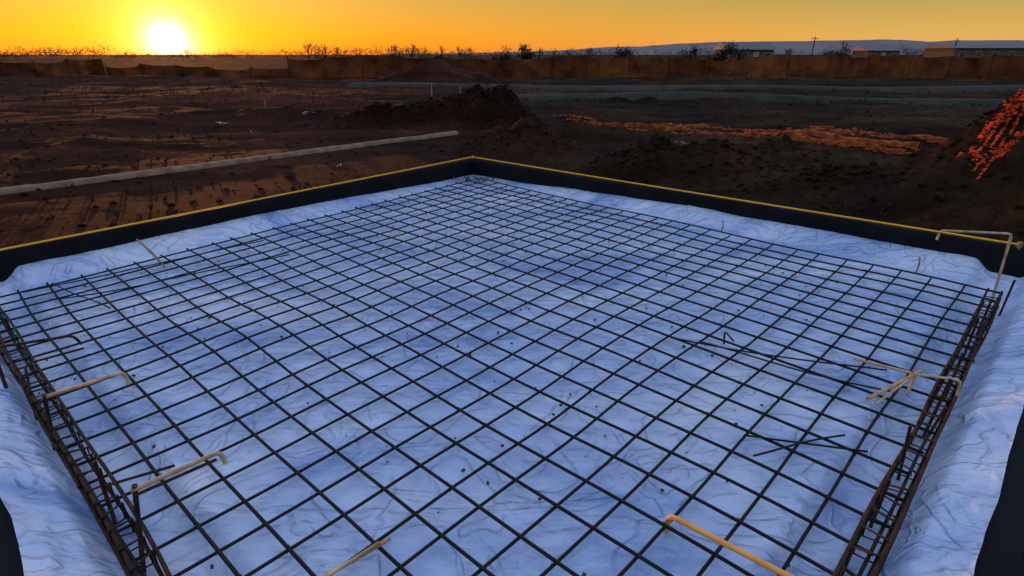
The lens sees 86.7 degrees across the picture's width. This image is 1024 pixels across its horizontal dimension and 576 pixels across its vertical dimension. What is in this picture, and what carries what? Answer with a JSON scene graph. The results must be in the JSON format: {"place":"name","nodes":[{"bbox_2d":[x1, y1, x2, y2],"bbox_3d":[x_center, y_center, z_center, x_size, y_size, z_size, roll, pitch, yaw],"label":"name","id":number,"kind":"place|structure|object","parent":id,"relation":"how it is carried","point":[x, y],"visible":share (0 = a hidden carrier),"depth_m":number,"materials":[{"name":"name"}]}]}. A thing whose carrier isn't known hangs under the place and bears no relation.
{"place":"outdoors","nodes":[
{"label":"outdoors","id":0,"kind":"place"},
{"bbox_2d":[0,55,1023,555],"bbox_3d":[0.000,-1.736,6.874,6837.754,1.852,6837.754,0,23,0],"label":"ground","id":1,"kind":"structure","parent":0,"point":[982,201],"depth_m":9.73,"materials":[{"name":"soil"}]},
{"bbox_2d":[0,131,458,194],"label":"footpath","id":2,"kind":"structure","parent":1,"relation":"on","point":[77,181],"depth_m":7.66,"materials":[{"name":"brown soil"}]},
{"bbox_2d":[303,42,313,59],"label":"bare tree","id":3,"kind":"object","parent":1,"relation":"on","point":[307,47],"visible":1,"depth_m":136.79,"materials":[{"name":"brown plant"}]},
{"bbox_2d":[314,44,320,59],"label":"bare tree","id":4,"kind":"object","parent":1,"relation":"on","point":[315,49],"visible":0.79,"depth_m":142.41,"materials":[{"name":"brown plant"}]},
{"bbox_2d":[317,44,330,56],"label":"bare tree","id":5,"kind":"object","parent":1,"relation":"on","point":[324,49],"visible":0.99,"depth_m":137.01,"materials":[{"name":"brown plant"}]},
{"bbox_2d":[328,45,338,56],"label":"bare tree","id":6,"kind":"object","parent":1,"relation":"on","point":[336,48],"visible":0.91,"depth_m":147.12,"materials":[{"name":"brown plant"}]},
{"bbox_2d":[335,47,347,56],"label":"bare tree","id":7,"kind":"object","parent":1,"relation":"on","point":[340,52],"visible":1,"depth_m":137.49,"materials":[{"name":"brown plant"}]},
{"bbox_2d":[388,44,398,54],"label":"bare tree","id":8,"kind":"object","parent":1,"relation":"on","point":[394,46],"visible":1,"depth_m":174.39,"materials":[{"name":"brown plant"}]},
{"bbox_2d":[404,44,415,57],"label":"bare tree","id":9,"kind":"object","parent":1,"relation":"on","point":[413,47],"visible":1,"depth_m":155.55,"materials":[{"name":"brown plant"}]},
{"bbox_2d":[415,46,427,57],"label":"bare tree","id":10,"kind":"object","parent":1,"relation":"on","point":[420,49],"visible":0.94,"depth_m":157.55,"materials":[{"name":"brown plant"}]},
{"bbox_2d":[214,111,687,166],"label":"plastic scraps","id":11,"kind":"object","parent":1,"relation":"on","point":[341,163],"visible":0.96,"depth_m":11.53,"materials":[{"name":"plastic"}]},
{"bbox_2d":[457,46,465,56],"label":"bare tree","id":12,"kind":"object","parent":1,"relation":"on","point":[461,53],"visible":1,"depth_m":156.31,"materials":[{"name":"brown plant"}]},
{"bbox_2d":[0,39,950,59],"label":"distant tree line","id":13,"kind":"object","parent":1,"relation":"on","point":[39,52],"visible":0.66,"depth_m":188.85,"materials":[{"name":"brown plant"}]},
{"bbox_2d":[479,78,520,115],"bbox_3d":[-0.181,-4.169,11.851,1.076,0.812,0.886,-17,28,-34],"label":"dead shrub","id":14,"kind":"object","parent":1,"relation":"on","point":[507,84],"visible":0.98,"depth_m":11.72,"materials":[{"name":"brown plant"}]},
{"bbox_2d":[488,44,513,59],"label":"bush","id":15,"kind":"object","parent":1,"relation":"on","point":[504,56],"visible":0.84,"depth_m":100.65,"materials":[{"name":"green plant"}]},
{"bbox_2d":[0,89,1017,239],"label":"soil clods","id":16,"kind":"object","parent":1,"relation":"on","point":[692,170],"visible":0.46,"depth_m":7.35,"materials":[{"name":"brown soil"}]},
{"bbox_2d":[0,104,1020,218],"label":"dry grass","id":17,"kind":"structure","parent":1,"relation":"on","point":[625,160],"depth_m":6.84,"materials":[{"name":"brown plant"}]},
{"bbox_2d":[0,158,1023,575],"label":"black membrane","id":18,"kind":"object","parent":1,"relation":"on","point":[1002,550],"visible":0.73,"depth_m":4.88,"materials":[{"name":"black plastic"}]},
{"bbox_2d":[0,155,1018,250],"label":"string line","id":19,"kind":"object","parent":18,"relation":"on","point":[472,157],"visible":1,"depth_m":5.29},
{"bbox_2d":[0,174,1023,575],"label":"vapour barrier sheet","id":20,"kind":"object","parent":18,"relation":"on","point":[942,528],"visible":0.73,"depth_m":2.83,"materials":[{"name":"plastic"}]},
{"bbox_2d":[0,365,7,387],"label":"bent rebar","id":21,"kind":"object","parent":20,"relation":"on","point":[3,380],"visible":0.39,"depth_m":2.85,"materials":[{"name":"metal"}]},
{"bbox_2d":[0,335,82,347],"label":"starter bar","id":22,"kind":"object","parent":21,"relation":"attached to","point":[44,339],"visible":1,"depth_m":2.87,"materials":[{"name":"metal"}]},
{"bbox_2d":[42,395,54,450],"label":"bent rebar","id":23,"kind":"object","parent":20,"relation":"on","point":[47,412],"visible":0.81,"depth_m":2.46,"materials":[{"name":"metal"}]},
{"bbox_2d":[41,372,130,399],"bbox_3d":[-1.977,0.470,2.527,0.324,0.078,0.017,-19,30,-37],"label":"starter bar","id":24,"kind":"object","parent":23,"relation":"attached to","point":[126,377],"visible":1,"depth_m":2.52,"materials":[{"name":"beige metal"}]},
{"bbox_2d":[24,347,83,420],"bbox_3d":[-2.414,0.488,2.845,0.145,0.259,0.325,7,24,17],"label":"bent rebar","id":25,"kind":"object","parent":20,"relation":"on","point":[35,361],"visible":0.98,"depth_m":2.79,"materials":[{"name":"metal"}]},
{"bbox_2d":[0,307,171,575],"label":"edge beam cage","id":26,"kind":"object","parent":20,"relation":"on","point":[128,566],"visible":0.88,"depth_m":2.30,"materials":[{"name":"metal"}]},
{"bbox_2d":[92,460,117,524],"bbox_3d":[-1.560,0.786,2.081,0.025,0.311,0.015,0,23,0],"label":"bent rebar","id":27,"kind":"object","parent":20,"relation":"on","point":[103,487],"visible":0.97,"depth_m":2.07,"materials":[{"name":"metal"}]},
{"bbox_2d":[105,464,174,486],"bbox_3d":[-1.445,0.730,2.111,0.233,0.021,0.012,-11,26,-23],"label":"starter bar","id":28,"kind":"object","parent":27,"relation":"attached to","point":[139,475],"visible":1,"depth_m":2.10,"materials":[{"name":"metal"}]},
{"bbox_2d":[131,483,146,572],"bbox_3d":[-1.278,0.832,1.860,0.092,0.403,0.018,0,23,0],"label":"bent rebar","id":29,"kind":"object","parent":20,"relation":"on","point":[138,527],"visible":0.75,"depth_m":1.84,"materials":[{"name":"metal"}]},
{"bbox_2d":[134,458,216,496],"bbox_3d":[-1.145,0.645,1.854,0.252,0.019,0.012,-19,30,-37],"label":"starter bar","id":30,"kind":"object","parent":29,"relation":"attached to","point":[174,477],"visible":1,"depth_m":1.85,"materials":[{"name":"metal"}]},
{"bbox_2d":[130,451,227,492],"bbox_3d":[-1.139,0.638,1.867,0.289,0.063,0.018,-18,29,-36],"label":"starter bar","id":31,"kind":"object","parent":29,"relation":"attached to","point":[220,454],"visible":1,"depth_m":1.86,"materials":[{"name":"beige metal"}]},
{"bbox_2d":[136,239,165,267],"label":"steel reinforcing bar","id":32,"kind":"object","parent":20,"relation":"on","point":[151,253],"visible":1,"depth_m":4.53,"materials":[{"name":"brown metal"}]},
{"bbox_2d":[322,536,390,575],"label":"starter bar","id":33,"kind":"object","parent":20,"relation":"on","point":[385,541],"visible":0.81,"depth_m":1.86,"materials":[{"name":"beige metal"}]},
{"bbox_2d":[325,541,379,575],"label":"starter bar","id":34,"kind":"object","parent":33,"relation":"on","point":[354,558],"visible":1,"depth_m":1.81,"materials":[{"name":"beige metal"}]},
{"bbox_2d":[2,191,897,575],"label":"soil crumbs","id":35,"kind":"object","parent":20,"relation":"on","point":[470,355],"visible":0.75,"depth_m":3.20,"materials":[{"name":"brown soil"}]},
{"bbox_2d":[453,175,496,180],"bbox_3d":[-0.495,-1.520,7.519,0.567,0.042,0.358,11,26,25],"label":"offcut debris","id":36,"kind":"object","parent":20,"relation":"on","point":[475,178],"visible":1,"depth_m":7.49,"materials":[{"name":"black metal"}]},
{"bbox_2d":[0,177,1002,575],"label":"rebar mesh","id":37,"kind":"object","parent":20,"relation":"on","point":[502,489],"visible":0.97,"depth_m":3.09,"materials":[{"name":"metal"}]},
{"bbox_2d":[664,514,793,575],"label":"yellow bar","id":38,"kind":"object","parent":37,"relation":"on","point":[732,547],"visible":0.94,"depth_m":1.84,"materials":[{"name":"yellow metal"}]},
{"bbox_2d":[723,331,733,343],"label":"bent rebar","id":39,"kind":"object","parent":20,"relation":"on","point":[729,336],"visible":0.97,"depth_m":3.25,"materials":[{"name":"metal"}]},
{"bbox_2d":[868,478,891,527],"bbox_3d":[1.425,0.837,2.102,0.023,0.241,0.014,0,23,0],"label":"bent rebar","id":40,"kind":"object","parent":20,"relation":"on","point":[881,498],"visible":1,"depth_m":2.09,"materials":[{"name":"metal"}]},
{"bbox_2d":[853,357,915,395],"bbox_3d":[1.944,0.465,2.856,0.286,0.148,0.022,14,27,29],"label":"starter bar","id":41,"kind":"object","parent":20,"relation":"on","point":[895,369],"visible":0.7,"depth_m":2.81,"materials":[{"name":"beige metal"}]},
{"bbox_2d":[866,370,922,400],"bbox_3d":[1.895,0.478,2.683,0.470,0.026,0.017,-13,26,-27],"label":"starter bar","id":42,"kind":"object","parent":41,"relation":"on","point":[883,390],"visible":1,"depth_m":2.65,"materials":[{"name":"beige metal"}]},
{"bbox_2d":[874,375,914,404],"bbox_3d":[1.870,0.496,2.647,0.356,0.046,0.012,-14,27,-29],"label":"starter bar","id":43,"kind":"object","parent":20,"relation":"on","point":[894,390],"visible":1,"depth_m":2.64,"materials":[{"name":"beige metal"}]},
{"bbox_2d":[896,425,911,480],"bbox_3d":[1.690,0.714,2.338,0.036,0.281,0.014,11,26,24],"label":"bent rebar","id":44,"kind":"object","parent":20,"relation":"on","point":[906,443],"visible":1,"depth_m":2.33,"materials":[{"name":"metal"}]},
{"bbox_2d":[832,288,1002,575],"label":"edge beam cage","id":45,"kind":"object","parent":20,"relation":"on","point":[878,562],"visible":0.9,"depth_m":2.29,"materials":[{"name":"metal"}]},
{"bbox_2d":[909,372,961,395],"bbox_3d":[2.135,0.486,2.745,0.239,0.096,0.014,6,24,14],"label":"starter bar","id":46,"kind":"object","parent":45,"relation":"on","point":[947,378],"visible":1,"depth_m":2.72,"materials":[{"name":"beige metal"}]},
{"bbox_2d":[922,378,952,436],"bbox_3d":[2.040,0.577,2.604,0.057,0.322,0.014,-7,24,-16],"label":"bent rebar","id":47,"kind":"object","parent":20,"relation":"on","point":[939,402],"visible":0.94,"depth_m":2.59,"materials":[{"name":"metal"}]},
{"bbox_2d":[945,352,964,396],"bbox_3d":[2.360,0.472,2.898,0.037,0.281,0.015,-11,26,-24],"label":"bent rebar","id":48,"kind":"object","parent":20,"relation":"on","point":[958,365],"visible":0.66,"depth_m":2.88,"materials":[{"name":"metal"}]},
{"bbox_2d":[964,318,979,355],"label":"bent rebar","id":49,"kind":"object","parent":20,"relation":"on","point":[972,333],"visible":0.72,"depth_m":3.30,"materials":[{"name":"metal"}]},
{"bbox_2d":[935,229,1012,299],"bbox_3d":[3.357,-0.157,4.008,0.544,0.558,0.021,2,23,5],"label":"bent rebar","id":50,"kind":"object","parent":20,"relation":"on","point":[1004,257],"visible":0.94,"depth_m":3.92,"materials":[{"name":"brown metal"}]},
{"bbox_2d":[975,302,991,334],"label":"bent rebar","id":51,"kind":"object","parent":20,"relation":"on","point":[985,313],"visible":0.81,"depth_m":3.56,"materials":[{"name":"metal"}]},
{"bbox_2d":[998,280,1015,315],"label":"bent rebar","id":52,"kind":"object","parent":20,"relation":"on","point":[1007,297],"visible":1,"depth_m":3.79,"materials":[{"name":"metal"}]},
{"bbox_2d":[0,53,1023,78],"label":"site fence","id":53,"kind":"object","parent":1,"relation":"on","point":[871,65],"visible":0.88,"depth_m":36.57,"materials":[{"name":"fabric"}]},
{"bbox_2d":[0,57,1023,112],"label":"dry grass","id":54,"kind":"structure","parent":1,"relation":"on","point":[133,88],"depth_m":22.06,"materials":[{"name":"brown plant"}]},
{"bbox_2d":[517,43,537,59],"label":"bush","id":55,"kind":"object","parent":1,"relation":"on","point":[525,54],"visible":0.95,"depth_m":91.81,"materials":[{"name":"green plant"}]},
{"bbox_2d":[585,47,593,55],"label":"bare tree","id":56,"kind":"object","parent":1,"relation":"on","point":[589,51],"visible":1,"depth_m":128.60,"materials":[{"name":"brown plant"}]},
{"bbox_2d":[612,44,634,57],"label":"bush","id":57,"kind":"object","parent":1,"relation":"on","point":[626,52],"visible":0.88,"depth_m":100.61,"materials":[{"name":"green plant"}]},
{"bbox_2d":[281,83,1023,233],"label":"mound clods","id":58,"kind":"object","parent":1,"relation":"on","point":[937,194],"visible":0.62,"depth_m":6.84,"materials":[{"name":"soil"}]},
{"bbox_2d":[676,44,702,59],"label":"bush","id":59,"kind":"object","parent":1,"relation":"on","point":[690,53],"visible":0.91,"depth_m":104.93,"materials":[{"name":"green plant"}]},
{"bbox_2d":[704,39,737,60],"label":"bush","id":60,"kind":"object","parent":1,"relation":"on","point":[724,55],"visible":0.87,"depth_m":82.32,"materials":[{"name":"green plant"}]},
{"bbox_2d":[723,42,750,60],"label":"bush","id":61,"kind":"object","parent":1,"relation":"on","point":[740,55],"visible":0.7,"depth_m":87.14,"materials":[{"name":"green plant"}]},
{"bbox_2d":[715,50,773,60],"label":"walls","id":62,"kind":"structure","parent":1,"relation":"on","point":[761,53],"depth_m":106.86,"materials":[{"name":"grey"}]},
{"bbox_2d":[713,43,777,49],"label":"roof","id":63,"kind":"structure","parent":62,"relation":"on","point":[760,46],"depth_m":108.04,"materials":[{"name":"metal"}]},
{"bbox_2d":[729,52,770,57],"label":"frames and door","id":64,"kind":"structure","parent":62,"relation":"attached to","point":[755,54],"depth_m":106.99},
{"bbox_2d":[729,53,770,58],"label":"windows","id":65,"kind":"structure","parent":62,"relation":"in","point":[765,55],"depth_m":107.00,"materials":[{"name":"black glass"}]},
{"bbox_2d":[552,114,947,154],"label":"clay clods","id":66,"kind":"object","parent":1,"relation":"on","point":[776,130],"visible":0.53,"depth_m":10.15,"materials":[{"name":"orange soil"}]},
{"bbox_2d":[591,122,919,149],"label":"clay berm","id":67,"kind":"structure","parent":1,"relation":"on","point":[832,136],"depth_m":9.69,"materials":[{"name":"brown soil"}]},
{"bbox_2d":[590,120,945,142],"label":"clay berm","id":68,"kind":"structure","parent":1,"relation":"on","point":[931,137],"depth_m":9.82,"materials":[{"name":"orange soil"}]},
{"bbox_2d":[652,123,948,141],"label":"clay berm","id":69,"kind":"structure","parent":1,"relation":"on","point":[810,127],"depth_m":10.77,"materials":[{"name":"orange soil"}]},
{"bbox_2d":[700,131,905,154],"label":"clay berm","id":70,"kind":"structure","parent":1,"relation":"on","point":[756,134],"depth_m":9.21,"materials":[{"name":"brown soil"}]},
{"bbox_2d":[819,44,850,57],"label":"bush","id":71,"kind":"object","parent":1,"relation":"on","point":[837,52],"visible":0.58,"depth_m":109.91,"materials":[{"name":"green plant"}]},
{"bbox_2d":[852,51,899,57],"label":"walls","id":72,"kind":"structure","parent":1,"relation":"on","point":[856,54],"depth_m":121.33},
{"bbox_2d":[850,46,902,50],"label":"roof","id":73,"kind":"structure","parent":72,"relation":"on","point":[876,48],"depth_m":121.89,"materials":[{"name":"metal"}]},
{"bbox_2d":[923,44,1023,57],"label":"long shed","id":74,"kind":"structure","parent":1,"relation":"on","point":[968,50],"depth_m":124.08,"materials":[{"name":"metal"}]},
{"bbox_2d":[959,52,1014,56],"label":"windows","id":75,"kind":"structure","parent":74,"relation":"in","point":[962,54],"depth_m":123.94,"materials":[{"name":"black glass"}]},
{"bbox_2d":[957,89,1023,179],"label":"red clay clods","id":76,"kind":"object","parent":1,"relation":"on","point":[1002,152],"visible":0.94,"depth_m":5.09,"materials":[{"name":"soil"}]},
{"bbox_2d":[1015,241,1023,249],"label":"timber stake","id":77,"kind":"object","parent":1,"relation":"in","point":[1020,245],"visible":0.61,"depth_m":4.28,"materials":[{"name":"brown wood"}]},
{"bbox_2d":[0,0,1023,54],"label":"sky","id":78,"kind":"structure","parent":0,"point":[197,27],"materials":[{"name":"orange"}]},
{"bbox_2d":[346,82,1023,93],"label":"dirt road","id":79,"kind":"structure","parent":0,"point":[960,89],"depth_m":24.46,"materials":[{"name":"soil"}]},
{"bbox_2d":[378,39,1023,54],"bbox_3d":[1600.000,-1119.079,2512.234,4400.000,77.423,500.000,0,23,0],"label":"hills","id":80,"kind":"structure","parent":0,"point":[804,47],"depth_m":2500.41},
{"bbox_2d":[516,91,1005,106],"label":"dirt road","id":81,"kind":"structure","parent":0,"point":[669,95],"depth_m":17.62,"materials":[{"name":"soil"}]}
]}

